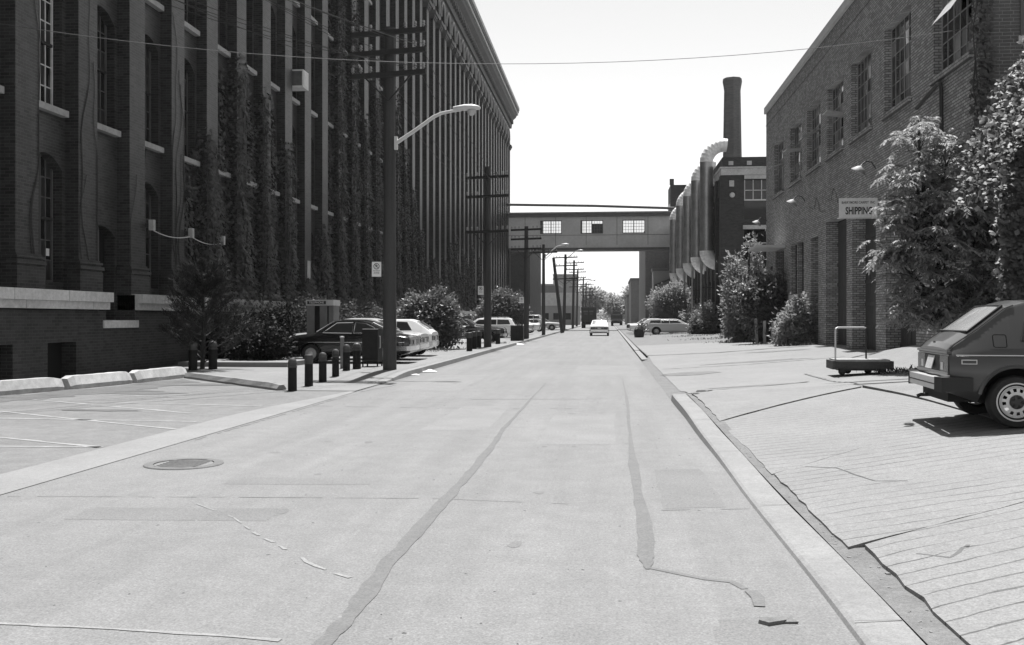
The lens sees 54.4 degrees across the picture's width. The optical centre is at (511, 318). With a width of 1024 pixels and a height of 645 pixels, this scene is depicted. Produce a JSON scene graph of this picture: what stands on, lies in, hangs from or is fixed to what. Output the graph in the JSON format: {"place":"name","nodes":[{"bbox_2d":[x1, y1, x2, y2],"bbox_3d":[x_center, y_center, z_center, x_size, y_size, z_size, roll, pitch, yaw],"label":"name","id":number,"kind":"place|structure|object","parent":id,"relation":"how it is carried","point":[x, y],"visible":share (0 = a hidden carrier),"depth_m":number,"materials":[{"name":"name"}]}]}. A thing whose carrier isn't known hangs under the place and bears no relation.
{"place":"outdoors","nodes":[
{"label":"outdoors","id":0,"kind":"place"},
{"bbox_2d":[150,322,581,390],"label":"sidewalk","id":1,"kind":"structure","parent":0,"point":[365,376],"depth_m":26.79,"materials":[{"name":"concrete"}]},
{"bbox_2d":[188,341,197,370],"bbox_3d":[-8.739,1.033,27.267,0.254,0.820,0.251,0,0,6],"label":"bollard","id":2,"kind":"object","parent":1,"relation":"on","point":[192,357],"visible":0.97,"depth_m":27.17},
{"bbox_2d":[157,255,260,368],"bbox_3d":[-8.577,-0.174,28.291,2.924,3.353,3.279,0,0,-36],"label":"pine tree","id":3,"kind":"object","parent":1,"relation":"on","point":[205,287],"visible":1,"depth_m":27.77,"materials":[{"name":"black plant"}]},
{"bbox_2d":[205,309,268,358],"bbox_3d":[-9.175,0.621,32.537,2.844,1.946,2.478,0,0,6],"label":"dark shrub","id":4,"kind":"object","parent":1,"relation":"on","point":[226,336],"visible":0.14,"depth_m":32.20,"materials":[{"name":"black plant"}]},
{"bbox_2d":[178,358,314,366],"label":"curb","id":5,"kind":"structure","parent":1,"relation":"on","point":[223,362],"depth_m":29.16,"materials":[{"name":"concrete"}]},
{"bbox_2d":[216,316,298,360],"bbox_3d":[-7.878,0.733,30.935,2.519,1.633,1.911,0,0,6],"label":"dark shrub","id":6,"kind":"object","parent":1,"relation":"on","point":[268,342],"visible":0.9,"depth_m":30.59,"materials":[{"name":"black plant"}]},
{"bbox_2d":[0,0,519,379],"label":"brick factory","id":7,"kind":"structure","parent":1,"relation":"on","point":[65,309],"depth_m":30.26,"materials":[{"name":"black"}]},
{"bbox_2d":[29,0,40,253],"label":"vine stem","id":8,"kind":"object","parent":7,"relation":"on","point":[30,219],"visible":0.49,"depth_m":23.15,"materials":[{"name":"black plant"}]},
{"bbox_2d":[39,154,52,281],"bbox_3d":[-11.541,-2.460,24.106,0.090,3.120,1.450,0,0,6],"label":"window","id":9,"kind":"structure","parent":7,"relation":"in","point":[45,173],"depth_m":24.61,"materials":[{"name":"black glass"}]},
{"bbox_2d":[39,0,68,117],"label":"window","id":10,"kind":"structure","parent":7,"relation":"in","point":[45,6],"depth_m":24.53,"materials":[{"name":"grey glass"}]},
{"bbox_2d":[79,0,97,260],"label":"vine stem","id":11,"kind":"object","parent":7,"relation":"on","point":[82,165],"visible":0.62,"depth_m":25.35,"materials":[{"name":"black plant"}]},
{"bbox_2d":[97,11,120,136],"bbox_3d":[-11.099,-6.689,26.646,0.480,3.382,1.690,0,0,6],"label":"window","id":12,"kind":"structure","parent":7,"relation":"in","point":[102,126],"depth_m":27.27,"materials":[{"name":"black glass"}]},
{"bbox_2d":[145,188,150,287],"bbox_3d":[-11.027,-2.460,29.422,0.090,3.120,1.450,0,0,6],"label":"window","id":13,"kind":"structure","parent":7,"relation":"in","point":[147,197],"depth_m":30.01,"materials":[{"name":"black glass"}]},
{"bbox_2d":[145,44,163,152],"bbox_3d":[-10.843,-6.689,29.303,0.480,3.382,1.690,0,0,6],"label":"window","id":14,"kind":"structure","parent":7,"relation":"in","point":[148,145],"depth_m":30.00,"materials":[{"name":"grey glass"}]},
{"bbox_2d":[172,12,184,269],"bbox_3d":[-10.325,-5.331,30.865,0.313,7.968,1.174,0,0,-14],"label":"vine stem","id":15,"kind":"object","parent":7,"relation":"attached to","point":[176,183],"visible":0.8,"depth_m":30.55,"materials":[{"name":"black plant"}]},
{"bbox_2d":[184,68,199,166],"bbox_3d":[-10.586,-6.689,31.961,0.480,3.382,1.690,0,0,6],"label":"window","id":16,"kind":"structure","parent":7,"relation":"in","point":[190,161],"depth_m":32.70,"materials":[{"name":"grey glass"}]},
{"bbox_2d":[184,125,229,296],"bbox_3d":[-10.210,-3.440,32.544,0.814,5.934,3.021,0,0,21],"label":"climbing ivy","id":17,"kind":"object","parent":7,"relation":"attached to","point":[212,191],"visible":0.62,"depth_m":32.80,"materials":[{"name":"black plant"}]},
{"bbox_2d":[218,49,259,299],"bbox_3d":[-9.962,-5.058,35.190,0.844,9.108,3.132,0,0,20],"label":"climbing ivy","id":18,"kind":"object","parent":7,"relation":"attached to","point":[238,205],"visible":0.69,"depth_m":35.46,"materials":[{"name":"black plant"}]},
{"bbox_2d":[246,83,281,300],"bbox_3d":[-9.705,-4.845,37.852,0.853,8.720,3.089,0,0,21],"label":"climbing ivy","id":19,"kind":"object","parent":7,"relation":"attached to","point":[270,232],"visible":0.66,"depth_m":38.13,"materials":[{"name":"black plant"}]},
{"bbox_2d":[271,138,301,301],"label":"climbing ivy","id":20,"kind":"object","parent":7,"relation":"attached to","point":[292,248],"visible":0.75,"depth_m":40.79,"materials":[{"name":"black plant"}]},
{"bbox_2d":[292,69,308,90],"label":"air conditioner","id":21,"kind":"object","parent":7,"relation":"attached to","point":[300,79],"visible":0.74,"depth_m":42.17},
{"bbox_2d":[212,291,405,353],"bbox_3d":[-7.912,0.185,49.455,0.549,2.731,35.195,0,0,6],"label":"bush","id":22,"kind":"object","parent":7,"relation":"attached to","point":[277,297],"visible":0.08,"depth_m":37.34,"materials":[{"name":"plant"}]},
{"bbox_2d":[311,224,334,299],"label":"climbing ivy","id":23,"kind":"object","parent":7,"relation":"attached to","point":[326,239],"visible":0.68,"depth_m":46.10,"materials":[{"name":"black plant"}]},
{"bbox_2d":[328,0,351,299],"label":"climbing ivy","id":24,"kind":"object","parent":7,"relation":"attached to","point":[342,256],"visible":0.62,"depth_m":48.75,"materials":[{"name":"black plant"}]},
{"bbox_2d":[343,0,364,304],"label":"climbing ivy","id":25,"kind":"object","parent":7,"relation":"attached to","point":[354,232],"visible":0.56,"depth_m":51.42,"materials":[{"name":"black plant"}]},
{"bbox_2d":[356,113,376,303],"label":"climbing ivy","id":26,"kind":"object","parent":7,"relation":"attached to","point":[366,248],"visible":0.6,"depth_m":54.09,"materials":[{"name":"black plant"}]},
{"bbox_2d":[368,78,383,304],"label":"climbing ivy","id":27,"kind":"object","parent":7,"relation":"attached to","point":[378,145],"visible":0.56,"depth_m":56.75,"materials":[{"name":"black plant"}]},
{"bbox_2d":[395,90,405,307],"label":"climbing ivy","id":28,"kind":"object","parent":7,"relation":"attached to","point":[398,173],"visible":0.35,"depth_m":62.28,"materials":[{"name":"black plant"}]},
{"bbox_2d":[399,147,412,304],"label":"climbing ivy","id":29,"kind":"object","parent":7,"relation":"attached to","point":[406,265],"visible":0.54,"depth_m":64.72,"materials":[{"name":"black plant"}]},
{"bbox_2d":[407,187,420,296],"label":"climbing ivy","id":30,"kind":"object","parent":7,"relation":"attached to","point":[413,222],"visible":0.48,"depth_m":67.39,"materials":[{"name":"black plant"}]},
{"bbox_2d":[415,229,425,294],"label":"climbing ivy","id":31,"kind":"object","parent":7,"relation":"attached to","point":[421,280],"visible":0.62,"depth_m":70.05,"materials":[{"name":"black plant"}]},
{"bbox_2d":[508,203,673,208],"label":"steam pipe","id":32,"kind":"object","parent":7,"relation":"attached to","point":[592,205],"visible":0.86,"depth_m":130.69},
{"bbox_2d":[243,301,306,357],"bbox_3d":[-8.583,0.456,35.210,2.833,2.150,2.909,0,0,6],"label":"dark shrub","id":33,"kind":"object","parent":1,"relation":"on","point":[283,320],"visible":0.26,"depth_m":35.12,"materials":[{"name":"black plant"}]},
{"bbox_2d":[278,290,326,353],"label":"dark shrub","id":34,"kind":"object","parent":1,"relation":"on","point":[301,303],"visible":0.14,"depth_m":40.39,"materials":[{"name":"black plant"}]},
{"bbox_2d":[304,354,312,385],"bbox_3d":[-4.589,1.182,22.485,0.196,0.740,0.193,0,0,6],"label":"bollard","id":35,"kind":"object","parent":1,"relation":"on","point":[308,359],"visible":0.96,"depth_m":22.41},
{"bbox_2d":[306,300,339,333],"bbox_3d":[-6.350,0.401,33.435,0.930,2.042,0.900,0,0,6],"label":"phone booth","id":36,"kind":"object","parent":1,"relation":"on","point":[321,314],"visible":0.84,"depth_m":33.11,"materials":[{"name":"metal"}]},
{"bbox_2d":[328,293,362,319],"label":"dark shrub","id":37,"kind":"object","parent":1,"relation":"on","point":[346,312],"visible":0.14,"depth_m":47.03,"materials":[{"name":"grey plant"}]},
{"bbox_2d":[288,319,418,362],"bbox_3d":[-5.108,0.718,32.140,4.070,1.385,1.710,0,0,6],"label":"coupe","id":38,"kind":"object","parent":1,"relation":"on","point":[326,339],"visible":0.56,"depth_m":31.42,"materials":[{"name":"black paint"}]},
{"bbox_2d":[289,318,428,357],"bbox_3d":[-5.331,0.698,34.774,4.720,1.425,1.780,0,0,6],"label":"sedan","id":39,"kind":"object","parent":1,"relation":"on","point":[423,337],"visible":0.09,"depth_m":34.28,"materials":[{"name":"silver paint"}]},
{"bbox_2d":[351,295,382,318],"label":"dark shrub","id":40,"kind":"object","parent":1,"relation":"on","point":[369,311],"visible":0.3,"depth_m":51.36,"materials":[{"name":"grey plant"}]},
{"bbox_2d":[362,329,382,366],"bbox_3d":[-4.115,0.862,29.475,0.520,1.120,0.492,0,0,10],"label":"mailbox","id":41,"kind":"object","parent":1,"relation":"on","point":[372,345],"visible":0.95,"depth_m":29.26,"materials":[{"name":"metal"}]},
{"bbox_2d":[350,20,426,369],"bbox_3d":[-3.371,-3.328,27.501,2.176,9.601,0.493,0,0,12],"label":"utility pole","id":42,"kind":"object","parent":1,"relation":"on","point":[389,74],"visible":0.93,"depth_m":27.41,"materials":[{"name":"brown wood"}]},
{"bbox_2d":[394,104,480,149],"bbox_3d":[-2.048,-5.257,27.323,2.389,1.214,0.260,0,0,6],"label":"street lamp","id":43,"kind":"object","parent":42,"relation":"attached to","point":[470,109],"visible":1,"depth_m":27.28,"materials":[{"name":"metal"}]},
{"bbox_2d":[396,319,438,355],"bbox_3d":[-4.914,0.718,38.049,4.120,1.385,1.650,0,0,6],"label":"hatchback","id":44,"kind":"object","parent":1,"relation":"on","point":[411,325],"visible":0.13,"depth_m":37.31,"materials":[{"name":"white paint"}]},
{"bbox_2d":[396,277,466,348],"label":"broadleaf bush","id":45,"kind":"object","parent":1,"relation":"on","point":[441,314],"visible":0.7,"depth_m":45.70,"materials":[{"name":"grey plant"}]},
{"bbox_2d":[454,318,507,341],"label":"station wagon","id":46,"kind":"object","parent":1,"relation":"on","point":[470,325],"visible":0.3,"depth_m":57.00,"materials":[{"name":"black paint"}]},
{"bbox_2d":[466,166,508,346],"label":"utility pole","id":47,"kind":"object","parent":1,"relation":"on","point":[487,231],"visible":0.99,"depth_m":49.40,"materials":[{"name":"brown wood"}]},
{"bbox_2d":[473,317,516,337],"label":"station wagon","id":48,"kind":"object","parent":1,"relation":"on","point":[506,322],"visible":0.14,"depth_m":71.71,"materials":[{"name":"white paint"}]},
{"bbox_2d":[469,284,532,335],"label":"broadleaf bush","id":49,"kind":"object","parent":1,"relation":"on","point":[503,304],"visible":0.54,"depth_m":75.81,"materials":[{"name":"grey plant"}]},
{"bbox_2d":[511,252,540,314],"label":"brick annex","id":50,"kind":"object","parent":1,"relation":"on","point":[517,271],"visible":0.04,"depth_m":142.94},
{"bbox_2d":[511,225,541,338],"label":"utility pole","id":51,"kind":"object","parent":1,"relation":"on","point":[526,249],"visible":0.99,"depth_m":69.58,"materials":[{"name":"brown wood"}]},
{"bbox_2d":[529,244,556,334],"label":"utility pole","id":52,"kind":"object","parent":1,"relation":"on","point":[543,252],"visible":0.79,"depth_m":85.31,"materials":[{"name":"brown wood"}]},
{"bbox_2d":[541,293,580,324],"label":"workshop","id":53,"kind":"structure","parent":1,"relation":"on","point":[551,311],"depth_m":215.02,"materials":[{"name":"white paint"}]},
{"bbox_2d":[553,254,577,329],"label":"utility pole","id":54,"kind":"object","parent":1,"relation":"on","point":[564,294],"visible":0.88,"depth_m":121.79,"materials":[{"name":"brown wood"}]},
{"bbox_2d":[508,211,671,297],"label":"footbridge","id":55,"kind":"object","parent":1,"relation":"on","point":[607,235],"visible":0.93,"depth_m":131.54,"materials":[{"name":"grey concrete"}]},
{"bbox_2d":[578,284,609,316],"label":"shade tree","id":56,"kind":"object","parent":1,"relation":"on","point":[600,301],"visible":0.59,"depth_m":376.75,"materials":[{"name":"grey plant"}]},
{"bbox_2d":[0,322,859,644],"bbox_3d":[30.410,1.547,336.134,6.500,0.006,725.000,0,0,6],"label":"road","id":57,"kind":"structure","parent":0,"point":[580,554],"depth_m":7.24,"materials":[{"name":"concrete"}]},
{"bbox_2d":[143,458,223,469],"bbox_3d":[-3.489,1.542,10.585,0.820,0.008,0.820,0,0,6],"label":"manhole cover","id":58,"kind":"object","parent":57,"relation":"on","point":[180,463],"visible":1,"depth_m":10.55,"materials":[{"name":"metal"}]},
{"bbox_2d":[0,381,390,494],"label":"gutter strip","id":59,"kind":"object","parent":57,"relation":"on","point":[30,476],"visible":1,"depth_m":11.77,"materials":[{"name":"concrete"}]},
{"bbox_2d":[374,325,581,383],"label":"kerb","id":60,"kind":"structure","parent":57,"relation":"on","point":[408,373],"depth_m":33.37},
{"bbox_2d":[552,257,563,332],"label":"utility pole","id":61,"kind":"object","parent":57,"relation":"on","point":[558,299],"visible":1,"depth_m":100.38,"materials":[{"name":"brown wood"}]},
{"bbox_2d":[581,307,596,327],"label":"box truck","id":62,"kind":"object","parent":57,"relation":"on","point":[588,315],"visible":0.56,"depth_m":159.58,"materials":[{"name":"black"}]},
{"bbox_2d":[671,394,924,644],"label":"kerb","id":63,"kind":"structure","parent":57,"relation":"on","point":[865,613],"depth_m":6.45,"materials":[{"name":"concrete"}]},
{"bbox_2d":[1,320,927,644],"bbox_3d":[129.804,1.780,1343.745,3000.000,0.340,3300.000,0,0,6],"label":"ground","id":64,"kind":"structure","parent":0,"point":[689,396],"depth_m":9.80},
{"bbox_2d":[0,378,347,473],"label":"parking lot","id":65,"kind":"structure","parent":64,"relation":"on","point":[40,428],"depth_m":16.28,"materials":[{"name":"concrete"}]},
{"bbox_2d":[0,377,63,395],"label":"wheel stop","id":66,"kind":"object","parent":65,"relation":"on","point":[27,386],"visible":1,"depth_m":20.48,"materials":[{"name":"white paint"}]},
{"bbox_2d":[61,371,132,388],"bbox_3d":[-9.409,1.391,22.559,0.415,0.293,2.136,0,0,16],"label":"wheel stop","id":67,"kind":"object","parent":65,"relation":"on","point":[95,380],"visible":0.98,"depth_m":22.31,"materials":[{"name":"white paint"}]},
{"bbox_2d":[129,367,186,382],"bbox_3d":[-8.836,1.391,24.842,0.414,0.293,2.280,0,0,12],"label":"wheel stop","id":68,"kind":"object","parent":65,"relation":"on","point":[153,374],"visible":0.92,"depth_m":24.55,"materials":[{"name":"white paint"}]},
{"bbox_2d":[184,372,285,390],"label":"kerb block","id":69,"kind":"structure","parent":65,"relation":"on","point":[268,385],"depth_m":22.99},
{"bbox_2d":[288,358,296,390],"bbox_3d":[-4.653,1.192,21.095,0.201,0.720,0.198,0,0,6],"label":"bollard","id":70,"kind":"object","parent":65,"relation":"on","point":[292,374],"visible":0.98,"depth_m":21.02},
{"bbox_2d":[613,321,1023,644],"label":"side lot","id":71,"kind":"structure","parent":64,"relation":"on","point":[926,510],"depth_m":8.40,"materials":[{"name":"concrete"}]},
{"bbox_2d":[602,292,624,320],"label":"shade tree","id":72,"kind":"object","parent":71,"relation":"on","point":[613,303],"visible":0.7,"depth_m":385.91,"materials":[{"name":"grey plant"}]},
{"bbox_2d":[628,278,638,322],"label":"narrow brick house","id":73,"kind":"structure","parent":71,"relation":"on","point":[633,283],"depth_m":183.68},
{"bbox_2d":[639,251,667,320],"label":"brick shed","id":74,"kind":"structure","parent":71,"relation":"on","point":[649,261],"depth_m":139.83,"materials":[{"name":"brick"}]},
{"bbox_2d":[651,268,669,316],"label":"pale loading shed","id":75,"kind":"structure","parent":71,"relation":"on","point":[659,275],"depth_m":135.18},
{"bbox_2d":[644,319,689,334],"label":"station wagon","id":76,"kind":"object","parent":71,"relation":"on","point":[667,325],"visible":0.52,"depth_m":81.91,"materials":[{"name":"silver paint"}]},
{"bbox_2d":[645,275,699,322],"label":"leafy bush","id":77,"kind":"object","parent":71,"relation":"on","point":[667,301],"visible":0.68,"depth_m":98.16,"materials":[{"name":"grey plant"}]},
{"bbox_2d":[667,179,685,267],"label":"brick tower","id":78,"kind":"structure","parent":71,"relation":"on","point":[675,192],"depth_m":133.04,"materials":[{"name":"brick"}]},
{"bbox_2d":[685,298,719,333],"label":"bush","id":79,"kind":"object","parent":71,"relation":"on","point":[705,319],"visible":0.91,"depth_m":76.10,"materials":[{"name":"grey plant"}]},
{"bbox_2d":[680,157,765,332],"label":"brick mill","id":80,"kind":"object","parent":71,"relation":"on","point":[739,194],"visible":0.25,"depth_m":74.40,"materials":[{"name":"black"}]},
{"bbox_2d":[669,208,680,285],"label":"ventilation duct","id":81,"kind":"object","parent":80,"relation":"attached to","point":[672,262],"visible":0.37,"depth_m":117.25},
{"bbox_2d":[675,193,686,284],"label":"ventilation duct","id":82,"kind":"object","parent":80,"relation":"attached to","point":[679,239],"visible":0.57,"depth_m":106.28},
{"bbox_2d":[682,181,694,320],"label":"ventilation duct","id":83,"kind":"object","parent":80,"relation":"attached to","point":[686,228],"visible":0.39,"depth_m":96.35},
{"bbox_2d":[690,160,715,314],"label":"ventilation duct","id":84,"kind":"object","parent":80,"relation":"attached to","point":[695,221],"visible":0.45,"depth_m":86.92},
{"bbox_2d":[699,138,727,306],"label":"ventilation duct","id":85,"kind":"object","parent":80,"relation":"attached to","point":[712,150],"visible":0.94,"depth_m":78.43,"materials":[{"name":"metal"}]},
{"bbox_2d":[723,77,741,156],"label":"chimney stack","id":86,"kind":"object","parent":80,"relation":"on","point":[732,113],"visible":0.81,"depth_m":92.78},
{"bbox_2d":[744,180,765,218],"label":"window","id":87,"kind":"structure","parent":80,"relation":"in","point":[754,190],"depth_m":74.39,"materials":[{"name":"grey glass"}]},
{"bbox_2d":[716,230,768,341],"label":"leafy tree","id":88,"kind":"object","parent":71,"relation":"on","point":[732,327],"visible":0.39,"depth_m":51.30,"materials":[{"name":"grey plant"}]},
{"bbox_2d":[729,266,787,343],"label":"leafy tree","id":89,"kind":"object","parent":71,"relation":"on","point":[762,299],"visible":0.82,"depth_m":45.89,"materials":[{"name":"grey plant"}]},
{"bbox_2d":[767,291,817,345],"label":"broadleaf bush","id":90,"kind":"object","parent":71,"relation":"on","point":[794,326],"visible":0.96,"depth_m":39.69,"materials":[{"name":"grey plant"}]},
{"bbox_2d":[856,115,1002,334],"bbox_3d":[9.973,-1.885,22.224,4.333,5.629,2.943,0,0,6],"label":"box elder","id":91,"kind":"object","parent":71,"relation":"on","point":[930,217],"visible":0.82,"depth_m":22.00,"materials":[{"name":"grey plant"}]},
{"bbox_2d":[908,300,1023,427],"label":"hatchback","id":92,"kind":"object","parent":71,"relation":"on","point":[975,354],"visible":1,"depth_m":10.94,"materials":[{"name":"grey paint"}]},
{"bbox_2d":[946,34,1023,300],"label":"tree","id":93,"kind":"object","parent":71,"relation":"on","point":[996,170],"visible":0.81,"depth_m":17.62,"materials":[{"name":"grey plant"}]},
{"bbox_2d":[748,0,1023,351],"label":"brick warehouse","id":94,"kind":"structure","parent":64,"relation":"on","point":[834,113],"depth_m":33.55,"materials":[{"name":"black"}]},
{"bbox_2d":[0,23,968,63],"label":"span cable","id":95,"kind":"object","parent":94,"relation":"attached to","point":[483,63],"visible":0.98,"depth_m":22.02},
{"bbox_2d":[770,140,783,199],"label":"window","id":96,"kind":"structure","parent":94,"relation":"in","point":[780,164],"depth_m":48.44,"materials":[{"name":"glass"}]},
{"bbox_2d":[784,122,801,188],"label":"window","id":97,"kind":"structure","parent":94,"relation":"in","point":[797,130],"depth_m":44.16,"materials":[{"name":"glass"}]},
{"bbox_2d":[799,103,820,175],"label":"window","id":98,"kind":"structure","parent":94,"relation":"in","point":[815,133],"depth_m":40.32,"materials":[{"name":"glass"}]},
{"bbox_2d":[822,78,843,161],"bbox_3d":[11.630,-7.245,36.149,0.736,2.710,2.760,0,0,6],"label":"window","id":99,"kind":"structure","parent":94,"relation":"in","point":[837,112],"depth_m":36.36,"materials":[{"name":"glass"}]},
{"bbox_2d":[837,219,846,344],"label":"loading door","id":100,"kind":"structure","parent":94,"relation":"in","point":[842,226],"depth_m":36.87,"materials":[{"name":"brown wood"}]},
{"bbox_2d":[837,198,877,218],"bbox_3d":[10.584,-3.373,30.526,1.200,0.633,0.056,0,0,6],"label":"shipping sign","id":101,"kind":"object","parent":94,"relation":"attached to","point":[855,208],"visible":0.99,"depth_m":30.50,"materials":[{"name":"white"}]},
{"bbox_2d":[848,50,871,144],"bbox_3d":[11.443,-7.245,32.400,0.330,2.710,2.760,0,0,6],"label":"window","id":102,"kind":"structure","parent":94,"relation":"in","point":[864,67],"depth_m":32.74,"materials":[{"name":"glass"}]},
{"bbox_2d":[865,219,875,349],"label":"loading door","id":103,"kind":"structure","parent":94,"relation":"in","point":[870,303],"depth_m":32.83,"materials":[{"name":"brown wood"}]},
{"bbox_2d":[881,10,911,120],"bbox_3d":[11.054,-7.245,28.369,0.330,2.710,2.760,0,0,6],"label":"window","id":104,"kind":"structure","parent":94,"relation":"in","point":[901,96],"depth_m":28.67,"materials":[{"name":"glass"}]},
{"bbox_2d":[900,195,915,346],"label":"loading door","id":105,"kind":"structure","parent":94,"relation":"in","point":[907,338],"depth_m":28.96,"materials":[{"name":"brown wood"}]},
{"bbox_2d":[929,0,972,85],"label":"window","id":106,"kind":"structure","parent":94,"relation":"in","point":[956,46],"depth_m":24.12,"materials":[{"name":"glass"}]},
{"bbox_2d":[965,0,1000,257],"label":"climbing ivy","id":107,"kind":"object","parent":94,"relation":"attached to","point":[984,100],"visible":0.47,"depth_m":21.98,"materials":[{"name":"grey plant"}]},
{"bbox_2d":[474,0,843,318],"label":"sky","id":108,"kind":"structure","parent":0,"point":[610,132],"materials":[{"name":"white"}]},
{"bbox_2d":[637,341,921,392],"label":"driveway","id":109,"kind":"structure","parent":0,"point":[733,373],"depth_m":27.32,"materials":[{"name":"concrete"}]},
{"bbox_2d":[826,327,893,374],"bbox_3d":[7.712,0.712,22.111,1.280,1.063,0.880,0,0,9],"label":"hand cart","id":110,"kind":"object","parent":109,"relation":"on","point":[842,366],"visible":0.94,"depth_m":21.77,"materials":[{"name":"black metal"}]},
{"bbox_2d":[645,332,918,374],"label":"grass","id":111,"kind":"structure","parent":0,"point":[896,370],"depth_m":39.61,"materials":[{"name":"grey plant"}]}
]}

